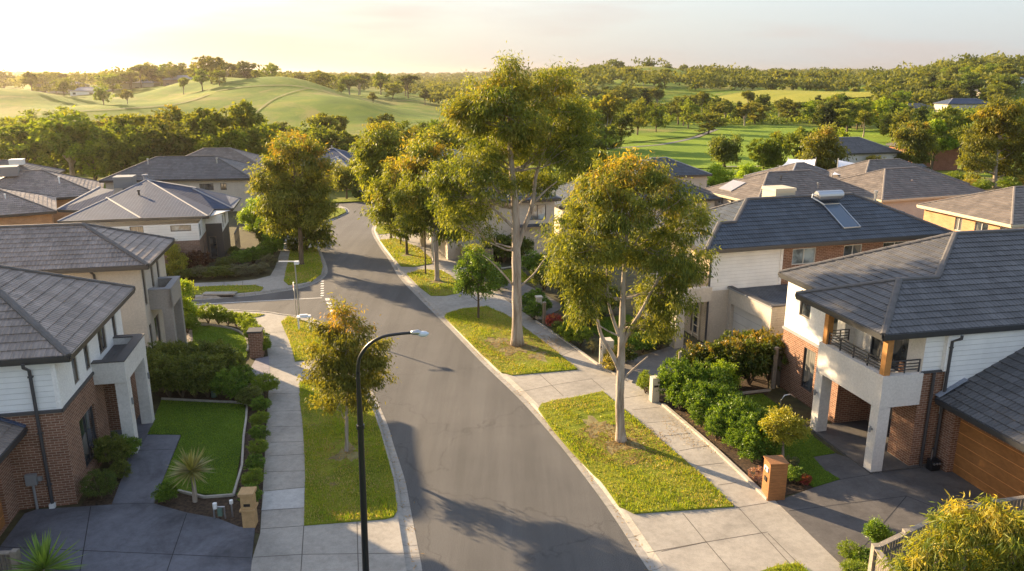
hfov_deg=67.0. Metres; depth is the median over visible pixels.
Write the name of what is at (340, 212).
lawn
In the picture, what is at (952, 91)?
gum tree
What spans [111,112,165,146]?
gum tree
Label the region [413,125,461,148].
tree
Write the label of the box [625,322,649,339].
shrub
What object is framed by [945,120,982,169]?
tree
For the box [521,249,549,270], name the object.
shrub
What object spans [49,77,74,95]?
tree
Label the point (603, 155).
tree
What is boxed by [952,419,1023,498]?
garage door
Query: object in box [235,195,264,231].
tree
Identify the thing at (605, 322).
grass
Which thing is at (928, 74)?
gum tree
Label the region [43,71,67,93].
gum tree
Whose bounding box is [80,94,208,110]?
path
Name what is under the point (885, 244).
window
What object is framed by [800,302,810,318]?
window
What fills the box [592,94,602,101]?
gum tree
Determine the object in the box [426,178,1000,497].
ground
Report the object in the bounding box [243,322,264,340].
shrub
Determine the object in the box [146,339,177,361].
hedge shrub
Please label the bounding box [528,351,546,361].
soil
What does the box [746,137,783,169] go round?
tree
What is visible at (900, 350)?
balcony door
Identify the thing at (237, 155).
house
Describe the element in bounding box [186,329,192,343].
driveway
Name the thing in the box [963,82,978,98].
conifer
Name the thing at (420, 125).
tree
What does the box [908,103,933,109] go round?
house
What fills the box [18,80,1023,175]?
undergrowth
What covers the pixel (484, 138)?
tree
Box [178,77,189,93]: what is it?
gum tree
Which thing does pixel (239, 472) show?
garden edging
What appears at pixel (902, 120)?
gum tree
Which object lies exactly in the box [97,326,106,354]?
window
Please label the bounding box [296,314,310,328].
bench
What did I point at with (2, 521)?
garage door
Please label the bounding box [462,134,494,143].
gum tree
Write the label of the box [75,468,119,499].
ball shrub
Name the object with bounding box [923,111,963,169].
gum tree
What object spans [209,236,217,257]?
front door
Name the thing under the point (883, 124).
tree
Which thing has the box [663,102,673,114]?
gum tree
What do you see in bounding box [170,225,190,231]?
window
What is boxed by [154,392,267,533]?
garden bed
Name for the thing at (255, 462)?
hedge shrub
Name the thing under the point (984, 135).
gum tree
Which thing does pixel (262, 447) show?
hedge shrub
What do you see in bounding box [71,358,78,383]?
window
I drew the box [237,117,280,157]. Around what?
tree
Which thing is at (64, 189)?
house
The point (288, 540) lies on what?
footpath
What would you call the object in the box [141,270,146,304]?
window
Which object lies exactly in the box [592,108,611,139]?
tree
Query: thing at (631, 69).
gum tree
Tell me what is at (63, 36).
sky
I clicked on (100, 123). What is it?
gum tree
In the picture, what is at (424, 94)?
gum tree
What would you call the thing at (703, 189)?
house
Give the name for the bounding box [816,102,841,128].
conifer
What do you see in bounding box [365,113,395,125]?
gum tree
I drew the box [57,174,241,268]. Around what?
house
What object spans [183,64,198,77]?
tree
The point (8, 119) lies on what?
tree
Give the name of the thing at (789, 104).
tree
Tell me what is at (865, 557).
shrub
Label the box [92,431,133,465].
shrub
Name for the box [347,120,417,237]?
gum tree
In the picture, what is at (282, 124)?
gum tree
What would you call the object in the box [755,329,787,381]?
hedge shrub
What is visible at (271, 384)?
hedge shrub
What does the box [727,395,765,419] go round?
hedge shrub
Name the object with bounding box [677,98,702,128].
tree
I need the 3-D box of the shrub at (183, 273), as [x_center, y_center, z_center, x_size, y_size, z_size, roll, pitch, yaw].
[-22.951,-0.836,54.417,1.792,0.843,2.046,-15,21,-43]
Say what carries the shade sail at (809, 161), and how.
on the ground at (294, 108)
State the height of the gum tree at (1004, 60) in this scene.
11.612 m
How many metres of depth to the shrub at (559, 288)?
49.10 m
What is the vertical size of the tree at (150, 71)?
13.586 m
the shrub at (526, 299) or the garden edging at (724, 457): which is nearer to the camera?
the garden edging at (724, 457)
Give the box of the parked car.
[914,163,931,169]
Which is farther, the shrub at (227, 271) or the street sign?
the shrub at (227, 271)
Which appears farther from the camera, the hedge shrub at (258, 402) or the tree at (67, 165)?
the tree at (67, 165)
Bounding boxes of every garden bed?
[80,456,127,506]
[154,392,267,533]
[642,373,812,495]
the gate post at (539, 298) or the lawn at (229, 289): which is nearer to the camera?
the gate post at (539, 298)
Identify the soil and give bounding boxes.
[328,442,357,461]
[485,337,507,347]
[499,338,538,355]
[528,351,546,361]
[582,415,615,437]
[605,429,645,454]
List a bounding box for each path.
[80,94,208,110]
[112,413,180,503]
[218,85,439,114]
[257,88,307,111]
[608,129,718,148]
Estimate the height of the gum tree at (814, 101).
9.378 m
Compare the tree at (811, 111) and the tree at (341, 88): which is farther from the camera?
the tree at (341, 88)
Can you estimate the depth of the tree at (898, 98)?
318.50 m
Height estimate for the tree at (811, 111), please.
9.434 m
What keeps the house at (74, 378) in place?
on the ground at (156, 400)
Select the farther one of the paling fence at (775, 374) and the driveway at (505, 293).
the driveway at (505, 293)
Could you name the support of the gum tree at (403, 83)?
on the ground at (294, 108)
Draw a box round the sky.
[0,0,1023,73]
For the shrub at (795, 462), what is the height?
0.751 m
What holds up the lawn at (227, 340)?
on the ground at (156, 400)
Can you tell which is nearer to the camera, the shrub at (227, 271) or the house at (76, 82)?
the shrub at (227, 271)
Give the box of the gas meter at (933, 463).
[926,449,940,470]
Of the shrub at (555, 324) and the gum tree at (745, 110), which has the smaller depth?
the shrub at (555, 324)
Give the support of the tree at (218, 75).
on the ground at (294, 108)
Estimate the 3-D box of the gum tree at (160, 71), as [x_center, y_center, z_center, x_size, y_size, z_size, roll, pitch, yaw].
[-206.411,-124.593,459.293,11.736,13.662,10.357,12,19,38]
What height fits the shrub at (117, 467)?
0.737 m
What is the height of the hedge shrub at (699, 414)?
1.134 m
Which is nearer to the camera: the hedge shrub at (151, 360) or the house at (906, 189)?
the hedge shrub at (151, 360)
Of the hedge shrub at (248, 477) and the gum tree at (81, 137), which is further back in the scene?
the gum tree at (81, 137)
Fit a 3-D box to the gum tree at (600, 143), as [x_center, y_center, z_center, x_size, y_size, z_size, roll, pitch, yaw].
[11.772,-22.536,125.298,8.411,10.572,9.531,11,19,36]
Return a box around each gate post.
[535,295,542,319]
[542,301,545,325]
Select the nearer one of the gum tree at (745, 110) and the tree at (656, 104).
the gum tree at (745, 110)
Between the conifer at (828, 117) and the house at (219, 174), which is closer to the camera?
the house at (219, 174)
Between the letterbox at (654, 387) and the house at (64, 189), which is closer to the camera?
the letterbox at (654, 387)
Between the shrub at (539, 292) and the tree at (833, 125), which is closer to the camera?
the shrub at (539, 292)
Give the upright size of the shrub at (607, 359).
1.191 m
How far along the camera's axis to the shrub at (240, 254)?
57.83 m
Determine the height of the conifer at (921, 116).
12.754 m
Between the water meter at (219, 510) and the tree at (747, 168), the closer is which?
the water meter at (219, 510)
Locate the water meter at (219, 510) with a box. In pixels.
[212,499,233,518]
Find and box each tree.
[0,69,14,87]
[0,104,89,121]
[0,115,31,159]
[0,123,53,162]
[0,129,14,159]
[15,107,107,175]
[17,117,45,159]
[20,71,37,90]
[21,71,58,92]
[36,126,88,175]
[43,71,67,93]
[43,123,116,178]
[43,137,84,174]
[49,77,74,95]
[64,135,110,179]
[85,131,147,174]
[90,118,163,167]
[91,84,114,104]
[92,115,130,134]
[93,72,127,92]
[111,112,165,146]
[117,70,139,90]
[118,89,132,103]
[121,76,138,88]
[129,64,148,87]
[135,115,206,162]
[138,61,157,77]
[139,118,177,154]
[140,66,162,81]
[144,103,188,135]
[153,64,169,78]
[163,61,186,74]
[163,66,180,78]
[164,239,188,275]
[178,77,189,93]
[180,107,221,147]
[180,278,201,317]
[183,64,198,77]
[189,55,227,83]
[191,68,210,90]
[192,125,248,150]
[208,69,225,85]
[210,99,267,151]
[212,63,239,76]
[235,60,258,76]
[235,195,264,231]
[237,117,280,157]
[243,127,344,264]
[248,123,279,139]
[250,69,260,76]
[260,62,281,76]
[265,130,286,154]
[271,120,326,150]
[273,121,291,136]
[277,122,330,150]
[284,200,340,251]
[293,73,304,78]
[294,292,398,451]
[305,113,339,131]
[309,70,336,88]
[314,123,350,149]
[330,114,349,141]
[330,157,358,198]
[333,133,367,151]
[335,84,346,92]
[337,75,359,94]
[345,142,368,187]
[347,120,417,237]
[352,72,370,94]
[356,77,367,94]
[364,155,413,254]
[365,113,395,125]
[367,92,377,100]
[372,71,391,94]
[374,120,400,131]
[382,129,475,280]
[383,82,403,98]
[386,172,438,273]
[391,120,431,149]
[394,126,411,147]
[396,74,420,97]
[396,80,415,96]
[401,125,420,153]
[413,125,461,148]
[414,41,603,346]
[419,88,430,99]
[424,117,461,135]
[431,121,468,151]
[437,134,466,149]
[449,241,506,317]
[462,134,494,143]
[463,106,524,167]
[491,137,556,176]
[530,144,721,442]
[534,99,615,159]
[555,144,617,183]
[588,124,609,148]
[589,93,629,148]
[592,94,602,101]
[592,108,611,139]
[595,124,624,150]
[607,90,622,97]
[612,111,635,140]
[615,85,638,102]
[618,86,636,101]
[621,67,639,84]
[621,97,653,134]
[643,105,669,131]
[647,88,664,102]
[648,103,663,109]
[658,68,672,83]
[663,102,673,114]
[666,96,684,123]
[673,94,705,106]
[673,102,695,125]
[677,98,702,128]
[691,112,727,133]
[696,91,710,111]
[699,94,719,108]
[703,100,722,112]
[704,160,735,185]
[705,131,743,166]
[706,98,723,107]
[710,104,730,115]
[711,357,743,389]
[715,99,735,117]
[733,160,764,178]
[734,104,756,125]
[740,90,755,101]
[743,100,771,123]
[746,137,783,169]
[751,93,773,107]
[756,403,812,455]
[758,138,790,166]
[768,70,790,77]
[769,130,791,155]
[772,97,804,120]
[781,126,809,158]
[797,121,856,169]
[798,128,819,146]
[802,100,820,122]
[804,72,818,77]
[805,100,820,121]
[814,97,857,121]
[820,121,839,133]
[821,94,839,104]
[822,108,854,127]
[824,92,844,102]
[825,71,839,77]
[829,127,851,136]
[845,101,865,132]
[847,98,875,129]
[856,110,874,136]
[871,96,908,123]
[875,113,897,141]
[875,490,1023,570]
[879,94,901,101]
[879,108,902,135]
[888,108,916,132]
[890,117,944,163]
[891,90,915,102]
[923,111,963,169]
[924,72,936,76]
[925,118,959,167]
[928,80,958,95]
[932,105,977,135]
[941,66,959,75]
[941,87,961,98]
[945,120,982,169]
[946,62,979,73]
[953,94,1023,187]
[958,66,974,73]
[959,71,984,85]
[968,116,1006,170]
[969,64,994,84]
[979,83,1017,99]
[985,63,1008,70]
[990,73,1020,88]
[993,63,1021,74]
[997,61,1018,68]
[998,58,1012,62]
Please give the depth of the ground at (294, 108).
321.94 m
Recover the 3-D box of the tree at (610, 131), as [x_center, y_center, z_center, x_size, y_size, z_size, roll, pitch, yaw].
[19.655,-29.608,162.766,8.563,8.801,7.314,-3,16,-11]
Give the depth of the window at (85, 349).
27.90 m
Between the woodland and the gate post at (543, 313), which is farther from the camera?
the woodland
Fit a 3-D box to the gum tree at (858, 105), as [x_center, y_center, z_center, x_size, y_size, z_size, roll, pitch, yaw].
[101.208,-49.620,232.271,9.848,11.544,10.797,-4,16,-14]
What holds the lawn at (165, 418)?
on the ground at (156, 400)
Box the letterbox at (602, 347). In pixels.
[599,337,613,368]
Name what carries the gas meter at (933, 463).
attached to the house at (906, 355)
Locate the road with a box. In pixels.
[192,201,648,570]
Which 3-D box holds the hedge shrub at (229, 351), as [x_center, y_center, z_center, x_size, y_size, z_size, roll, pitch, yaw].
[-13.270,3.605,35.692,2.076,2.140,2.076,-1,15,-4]
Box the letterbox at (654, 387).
[649,375,659,401]
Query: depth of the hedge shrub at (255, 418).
31.46 m
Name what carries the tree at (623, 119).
on the ground at (294, 108)
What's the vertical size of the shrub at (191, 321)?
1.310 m
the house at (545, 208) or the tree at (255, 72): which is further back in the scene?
the tree at (255, 72)
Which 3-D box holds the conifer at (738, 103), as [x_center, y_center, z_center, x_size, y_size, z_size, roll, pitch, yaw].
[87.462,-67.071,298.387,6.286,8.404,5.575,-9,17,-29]
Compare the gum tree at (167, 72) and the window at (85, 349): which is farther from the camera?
the gum tree at (167, 72)
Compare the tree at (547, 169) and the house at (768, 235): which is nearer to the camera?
the house at (768, 235)
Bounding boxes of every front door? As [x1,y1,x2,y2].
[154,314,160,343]
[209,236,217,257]
[691,302,700,339]
[887,407,892,433]
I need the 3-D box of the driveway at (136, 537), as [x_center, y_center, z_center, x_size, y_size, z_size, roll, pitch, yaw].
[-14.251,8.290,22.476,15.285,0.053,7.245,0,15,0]
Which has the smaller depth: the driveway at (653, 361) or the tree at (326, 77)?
the driveway at (653, 361)
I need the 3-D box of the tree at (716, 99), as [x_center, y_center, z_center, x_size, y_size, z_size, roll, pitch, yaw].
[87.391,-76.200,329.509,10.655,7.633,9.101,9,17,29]
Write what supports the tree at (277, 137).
on the ground at (294, 108)
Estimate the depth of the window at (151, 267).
38.82 m
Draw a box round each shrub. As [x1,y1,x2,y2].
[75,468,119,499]
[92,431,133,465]
[108,458,133,478]
[112,434,141,459]
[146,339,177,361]
[146,347,174,395]
[148,351,189,397]
[150,481,177,502]
[151,339,189,357]
[152,354,196,397]
[170,352,217,397]
[173,268,197,278]
[177,337,208,356]
[184,250,216,272]
[184,311,201,332]
[184,352,228,397]
[186,264,211,277]
[190,338,229,373]
[196,303,218,323]
[198,265,223,277]
[206,343,246,376]
[207,304,226,322]
[208,366,250,400]
[213,265,237,276]
[215,256,235,265]
[216,308,237,324]
[225,263,248,275]
[227,363,257,385]
[228,245,239,255]
[228,250,252,264]
[228,312,240,326]
[234,310,256,327]
[234,384,262,405]
[236,482,265,501]
[239,263,262,274]
[239,316,257,332]
[241,246,264,263]
[241,466,266,486]
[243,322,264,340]
[243,453,266,471]
[245,438,268,454]
[246,425,272,439]
[247,331,269,343]
[248,410,270,426]
[249,395,271,411]
[250,372,280,395]
[253,214,266,229]
[253,261,270,272]
[254,224,277,241]
[254,243,273,255]
[259,231,284,257]
[259,253,277,264]
[260,227,285,241]
[262,336,271,350]
[352,184,367,199]
[482,233,507,260]
[487,272,509,289]
[491,234,511,262]
[505,233,524,259]
[507,236,533,255]
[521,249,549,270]
[522,292,535,307]
[522,300,542,319]
[527,287,546,301]
[528,262,557,290]
[531,296,552,310]
[545,313,564,326]
[548,278,565,291]
[551,319,565,336]
[556,319,580,342]
[558,290,587,311]
[567,321,593,346]
[570,296,608,326]
[585,337,598,352]
[595,284,620,314]
[600,348,625,371]
[614,341,637,361]
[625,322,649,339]
[627,332,657,352]
[635,369,651,392]
[654,327,672,348]
[654,357,690,396]
[664,381,694,410]
[669,356,709,390]
[673,379,713,407]
[675,339,711,368]
[685,401,709,426]
[687,359,716,385]
[688,378,732,413]
[689,339,731,369]
[695,366,737,392]
[702,412,727,439]
[703,399,734,429]
[706,338,752,377]
[711,382,744,405]
[712,391,761,431]
[718,327,760,362]
[721,421,751,451]
[724,408,766,447]
[727,332,775,384]
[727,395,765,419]
[734,417,783,455]
[737,438,768,462]
[740,326,779,373]
[748,465,762,483]
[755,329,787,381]
[785,454,799,467]
[787,464,806,482]
[798,473,812,485]
[836,537,864,559]
[839,558,867,570]
[850,545,869,567]
[861,514,895,543]
[865,155,886,159]
[945,170,964,179]
[963,178,979,185]
[972,178,994,189]
[996,176,1022,187]
[1010,175,1023,185]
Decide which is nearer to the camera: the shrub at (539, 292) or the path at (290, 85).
the shrub at (539, 292)
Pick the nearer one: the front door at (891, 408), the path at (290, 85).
the front door at (891, 408)
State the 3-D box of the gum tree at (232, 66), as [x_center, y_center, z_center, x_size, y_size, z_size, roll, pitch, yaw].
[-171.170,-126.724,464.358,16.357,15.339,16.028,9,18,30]
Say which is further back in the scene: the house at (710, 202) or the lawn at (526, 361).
the house at (710, 202)
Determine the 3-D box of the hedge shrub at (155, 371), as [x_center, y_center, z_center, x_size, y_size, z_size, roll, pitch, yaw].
[-15.297,3.978,34.320,2.076,2.140,2.076,-10,18,-33]
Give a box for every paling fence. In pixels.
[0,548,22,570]
[770,346,782,388]
[868,495,1023,570]
[874,549,891,570]
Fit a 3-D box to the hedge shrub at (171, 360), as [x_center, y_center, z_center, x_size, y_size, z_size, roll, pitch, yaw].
[-14.718,3.956,34.266,1.992,2.212,2.273,-1,15,-3]
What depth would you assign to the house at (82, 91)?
442.13 m
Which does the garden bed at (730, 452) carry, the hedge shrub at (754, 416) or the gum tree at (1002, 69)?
the hedge shrub at (754, 416)
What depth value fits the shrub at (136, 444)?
28.76 m
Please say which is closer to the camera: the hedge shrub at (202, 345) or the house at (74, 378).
the house at (74, 378)
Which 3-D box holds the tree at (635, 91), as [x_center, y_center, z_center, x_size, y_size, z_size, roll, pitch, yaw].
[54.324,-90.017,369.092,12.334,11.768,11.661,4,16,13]
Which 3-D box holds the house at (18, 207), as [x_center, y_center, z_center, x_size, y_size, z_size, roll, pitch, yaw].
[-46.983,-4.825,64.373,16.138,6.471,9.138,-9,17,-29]
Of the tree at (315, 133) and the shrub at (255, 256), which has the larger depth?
the tree at (315, 133)
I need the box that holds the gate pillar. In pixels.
[246,327,264,358]
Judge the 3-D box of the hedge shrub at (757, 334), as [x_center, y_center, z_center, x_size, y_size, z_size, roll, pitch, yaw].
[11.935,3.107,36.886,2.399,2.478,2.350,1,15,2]
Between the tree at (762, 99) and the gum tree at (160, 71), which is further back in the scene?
the gum tree at (160, 71)
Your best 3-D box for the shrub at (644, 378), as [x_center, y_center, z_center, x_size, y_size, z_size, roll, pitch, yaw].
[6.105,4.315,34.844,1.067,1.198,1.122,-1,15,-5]
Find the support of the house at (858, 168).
on the ground at (294, 108)
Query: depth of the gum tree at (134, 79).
450.11 m
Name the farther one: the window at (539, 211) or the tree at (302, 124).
the tree at (302, 124)
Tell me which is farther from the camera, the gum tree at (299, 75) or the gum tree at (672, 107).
the gum tree at (299, 75)
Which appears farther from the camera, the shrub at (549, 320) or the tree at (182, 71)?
the tree at (182, 71)
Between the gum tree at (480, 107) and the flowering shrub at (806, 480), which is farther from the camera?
the gum tree at (480, 107)
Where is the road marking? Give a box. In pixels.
[196,298,310,304]
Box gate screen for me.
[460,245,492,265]
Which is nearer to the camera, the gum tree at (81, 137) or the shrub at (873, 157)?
the gum tree at (81, 137)
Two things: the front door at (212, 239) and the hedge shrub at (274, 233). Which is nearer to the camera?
the front door at (212, 239)
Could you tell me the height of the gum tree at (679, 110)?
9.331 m
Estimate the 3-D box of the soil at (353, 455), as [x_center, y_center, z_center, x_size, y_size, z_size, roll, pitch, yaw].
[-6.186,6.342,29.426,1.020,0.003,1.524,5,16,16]
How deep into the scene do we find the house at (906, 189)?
74.42 m
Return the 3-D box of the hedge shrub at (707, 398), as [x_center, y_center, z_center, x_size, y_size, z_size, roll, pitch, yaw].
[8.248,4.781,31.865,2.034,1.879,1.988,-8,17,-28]
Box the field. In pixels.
[712,90,877,105]
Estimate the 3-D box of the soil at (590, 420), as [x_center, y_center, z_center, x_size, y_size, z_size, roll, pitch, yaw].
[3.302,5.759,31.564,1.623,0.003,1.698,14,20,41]
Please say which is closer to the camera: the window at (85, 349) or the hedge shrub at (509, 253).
the window at (85, 349)
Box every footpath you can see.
[194,206,342,295]
[207,310,406,570]
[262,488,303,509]
[378,233,843,570]
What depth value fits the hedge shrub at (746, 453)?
28.43 m
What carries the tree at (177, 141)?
on the ground at (294, 108)
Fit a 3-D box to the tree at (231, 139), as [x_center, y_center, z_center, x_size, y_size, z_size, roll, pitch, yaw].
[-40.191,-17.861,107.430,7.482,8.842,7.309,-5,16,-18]
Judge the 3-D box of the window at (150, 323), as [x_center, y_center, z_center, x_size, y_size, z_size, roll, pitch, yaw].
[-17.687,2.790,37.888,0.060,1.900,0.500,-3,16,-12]
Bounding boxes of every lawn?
[148,400,245,502]
[192,326,247,365]
[194,285,262,294]
[232,312,264,317]
[282,316,329,361]
[284,247,321,284]
[299,380,396,525]
[330,199,363,202]
[330,208,345,218]
[375,225,389,233]
[382,239,431,266]
[406,269,460,295]
[444,307,577,375]
[501,269,531,282]
[538,391,733,513]
[583,315,657,349]
[744,394,839,487]
[762,563,806,570]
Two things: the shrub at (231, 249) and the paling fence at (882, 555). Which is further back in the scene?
the shrub at (231, 249)
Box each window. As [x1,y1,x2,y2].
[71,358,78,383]
[79,405,96,467]
[83,345,89,369]
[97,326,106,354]
[111,316,116,334]
[130,226,143,232]
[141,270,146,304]
[149,323,153,348]
[150,267,153,286]
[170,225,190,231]
[199,184,213,189]
[220,183,226,189]
[529,204,545,219]
[691,303,697,332]
[791,247,815,264]
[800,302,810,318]
[801,347,815,392]
[833,318,837,334]
[843,244,861,255]
[883,240,912,246]
[954,217,962,230]
[975,222,988,229]
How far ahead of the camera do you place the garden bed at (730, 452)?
30.24 m
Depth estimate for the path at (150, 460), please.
28.18 m
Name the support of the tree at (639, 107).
on the golf green at (648, 136)
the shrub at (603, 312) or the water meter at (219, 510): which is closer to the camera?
the water meter at (219, 510)
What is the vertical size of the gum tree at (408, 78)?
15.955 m
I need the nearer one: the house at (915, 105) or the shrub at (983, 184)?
the shrub at (983, 184)
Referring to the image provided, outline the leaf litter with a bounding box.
[205,256,741,570]
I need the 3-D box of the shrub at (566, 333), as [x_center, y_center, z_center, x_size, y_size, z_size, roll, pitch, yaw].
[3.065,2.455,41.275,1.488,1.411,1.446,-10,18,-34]
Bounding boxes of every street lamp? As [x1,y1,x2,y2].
[278,261,300,320]
[356,329,428,570]
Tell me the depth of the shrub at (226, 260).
56.89 m
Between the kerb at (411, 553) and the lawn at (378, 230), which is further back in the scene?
the lawn at (378, 230)
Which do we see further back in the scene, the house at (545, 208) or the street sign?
the house at (545, 208)
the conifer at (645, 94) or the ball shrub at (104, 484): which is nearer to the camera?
the ball shrub at (104, 484)
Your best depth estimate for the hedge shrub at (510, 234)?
59.62 m
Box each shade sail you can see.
[782,157,816,165]
[831,158,852,176]
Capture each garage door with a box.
[0,498,4,530]
[732,306,761,337]
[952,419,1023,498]
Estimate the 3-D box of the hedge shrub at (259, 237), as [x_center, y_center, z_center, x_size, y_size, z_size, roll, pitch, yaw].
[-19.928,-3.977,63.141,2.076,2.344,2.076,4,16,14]
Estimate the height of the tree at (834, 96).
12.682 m
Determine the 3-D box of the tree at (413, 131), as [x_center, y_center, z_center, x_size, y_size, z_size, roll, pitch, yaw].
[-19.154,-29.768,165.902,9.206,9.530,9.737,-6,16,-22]
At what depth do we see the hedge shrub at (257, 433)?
30.21 m
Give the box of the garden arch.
[779,394,795,407]
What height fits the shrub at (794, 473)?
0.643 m
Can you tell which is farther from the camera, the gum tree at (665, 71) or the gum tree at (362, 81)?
the gum tree at (665, 71)
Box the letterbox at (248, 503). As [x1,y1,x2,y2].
[237,486,257,527]
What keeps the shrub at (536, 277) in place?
on the ground at (796, 405)
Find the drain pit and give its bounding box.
[202,291,237,296]
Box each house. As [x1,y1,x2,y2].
[0,158,65,172]
[0,165,103,222]
[0,187,56,224]
[0,222,186,349]
[0,265,155,535]
[32,81,89,93]
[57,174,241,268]
[69,87,111,95]
[99,155,265,210]
[110,78,160,89]
[162,75,192,85]
[186,147,267,176]
[290,146,359,189]
[419,178,561,260]
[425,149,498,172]
[549,175,721,235]
[624,157,711,187]
[644,185,952,348]
[668,175,710,193]
[704,169,863,206]
[743,162,825,177]
[778,228,1023,498]
[801,137,901,162]
[825,158,969,184]
[838,167,985,218]
[886,142,963,169]
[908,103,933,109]
[917,186,1023,230]
[933,98,986,111]
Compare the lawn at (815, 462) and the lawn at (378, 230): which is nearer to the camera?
the lawn at (815, 462)
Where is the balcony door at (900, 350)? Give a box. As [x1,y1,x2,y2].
[870,336,908,369]
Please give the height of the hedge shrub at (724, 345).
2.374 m
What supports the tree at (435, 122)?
on the ground at (294, 108)
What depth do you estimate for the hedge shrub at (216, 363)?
33.94 m
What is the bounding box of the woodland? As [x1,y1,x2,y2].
[0,50,1023,114]
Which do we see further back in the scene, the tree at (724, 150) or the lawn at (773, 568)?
the tree at (724, 150)
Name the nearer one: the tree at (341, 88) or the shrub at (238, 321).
the shrub at (238, 321)
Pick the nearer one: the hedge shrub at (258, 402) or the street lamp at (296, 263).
the hedge shrub at (258, 402)
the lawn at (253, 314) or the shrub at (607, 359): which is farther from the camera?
the lawn at (253, 314)
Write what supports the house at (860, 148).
on the ground at (294, 108)
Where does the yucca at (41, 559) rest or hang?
on the ground at (156, 400)
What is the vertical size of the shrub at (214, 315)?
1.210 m
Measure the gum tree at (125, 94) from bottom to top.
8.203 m
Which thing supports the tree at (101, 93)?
on the ground at (294, 108)
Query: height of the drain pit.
0.210 m
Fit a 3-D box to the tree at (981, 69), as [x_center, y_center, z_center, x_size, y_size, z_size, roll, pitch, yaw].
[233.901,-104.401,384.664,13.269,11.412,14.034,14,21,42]
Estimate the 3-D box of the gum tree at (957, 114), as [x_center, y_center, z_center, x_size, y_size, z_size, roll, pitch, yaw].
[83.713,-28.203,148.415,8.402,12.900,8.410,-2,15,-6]
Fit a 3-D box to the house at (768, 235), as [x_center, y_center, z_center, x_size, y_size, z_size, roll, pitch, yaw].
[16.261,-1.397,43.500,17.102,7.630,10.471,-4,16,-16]
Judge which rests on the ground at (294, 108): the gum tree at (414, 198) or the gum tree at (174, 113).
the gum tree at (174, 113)
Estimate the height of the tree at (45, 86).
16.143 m
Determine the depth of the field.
411.52 m
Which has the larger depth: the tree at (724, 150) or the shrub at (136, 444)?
the tree at (724, 150)
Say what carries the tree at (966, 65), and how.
on the ground at (294, 108)
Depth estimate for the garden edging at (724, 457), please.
29.39 m
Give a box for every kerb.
[194,206,348,299]
[203,308,421,570]
[371,223,666,570]
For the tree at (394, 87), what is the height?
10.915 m
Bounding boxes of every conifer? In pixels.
[634,88,653,105]
[730,101,742,119]
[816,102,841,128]
[837,93,853,127]
[881,102,901,133]
[905,104,930,129]
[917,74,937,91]
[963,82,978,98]
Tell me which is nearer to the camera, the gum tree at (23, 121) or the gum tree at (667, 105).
the gum tree at (23, 121)
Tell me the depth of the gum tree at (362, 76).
474.71 m
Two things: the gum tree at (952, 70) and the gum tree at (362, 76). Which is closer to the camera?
the gum tree at (952, 70)
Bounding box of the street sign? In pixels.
[293,282,296,316]
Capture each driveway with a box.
[0,503,254,570]
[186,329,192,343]
[251,356,269,376]
[483,278,561,319]
[608,343,708,390]
[776,453,1017,568]
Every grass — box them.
[501,268,529,280]
[585,314,647,346]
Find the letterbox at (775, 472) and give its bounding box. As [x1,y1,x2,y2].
[761,455,789,500]
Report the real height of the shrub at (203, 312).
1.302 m
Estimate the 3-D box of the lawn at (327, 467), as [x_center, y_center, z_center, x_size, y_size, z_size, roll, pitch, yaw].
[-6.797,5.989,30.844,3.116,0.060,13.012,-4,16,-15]
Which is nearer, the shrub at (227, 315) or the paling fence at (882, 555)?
the paling fence at (882, 555)
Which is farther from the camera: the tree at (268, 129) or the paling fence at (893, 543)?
the tree at (268, 129)
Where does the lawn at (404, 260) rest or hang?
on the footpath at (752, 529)
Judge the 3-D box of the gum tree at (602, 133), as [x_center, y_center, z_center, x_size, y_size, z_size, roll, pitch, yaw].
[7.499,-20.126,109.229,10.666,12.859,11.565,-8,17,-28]
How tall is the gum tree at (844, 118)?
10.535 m
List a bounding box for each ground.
[0,66,1023,558]
[0,317,268,557]
[166,206,302,298]
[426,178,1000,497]
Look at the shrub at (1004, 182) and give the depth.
93.73 m
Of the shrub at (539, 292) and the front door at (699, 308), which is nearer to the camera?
the front door at (699, 308)
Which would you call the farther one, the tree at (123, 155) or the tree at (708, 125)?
the tree at (708, 125)
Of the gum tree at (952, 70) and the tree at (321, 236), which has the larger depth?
the gum tree at (952, 70)
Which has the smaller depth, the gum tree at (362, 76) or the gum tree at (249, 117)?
the gum tree at (249, 117)
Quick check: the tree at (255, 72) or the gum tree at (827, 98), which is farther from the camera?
the tree at (255, 72)
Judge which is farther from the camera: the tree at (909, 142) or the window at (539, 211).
the tree at (909, 142)
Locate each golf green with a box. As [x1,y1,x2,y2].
[607,127,894,167]
[622,130,707,142]
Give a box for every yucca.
[3,529,84,570]
[166,446,215,502]
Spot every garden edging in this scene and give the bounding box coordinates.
[161,397,247,498]
[198,323,248,350]
[535,320,632,382]
[662,403,766,499]
[738,389,770,393]

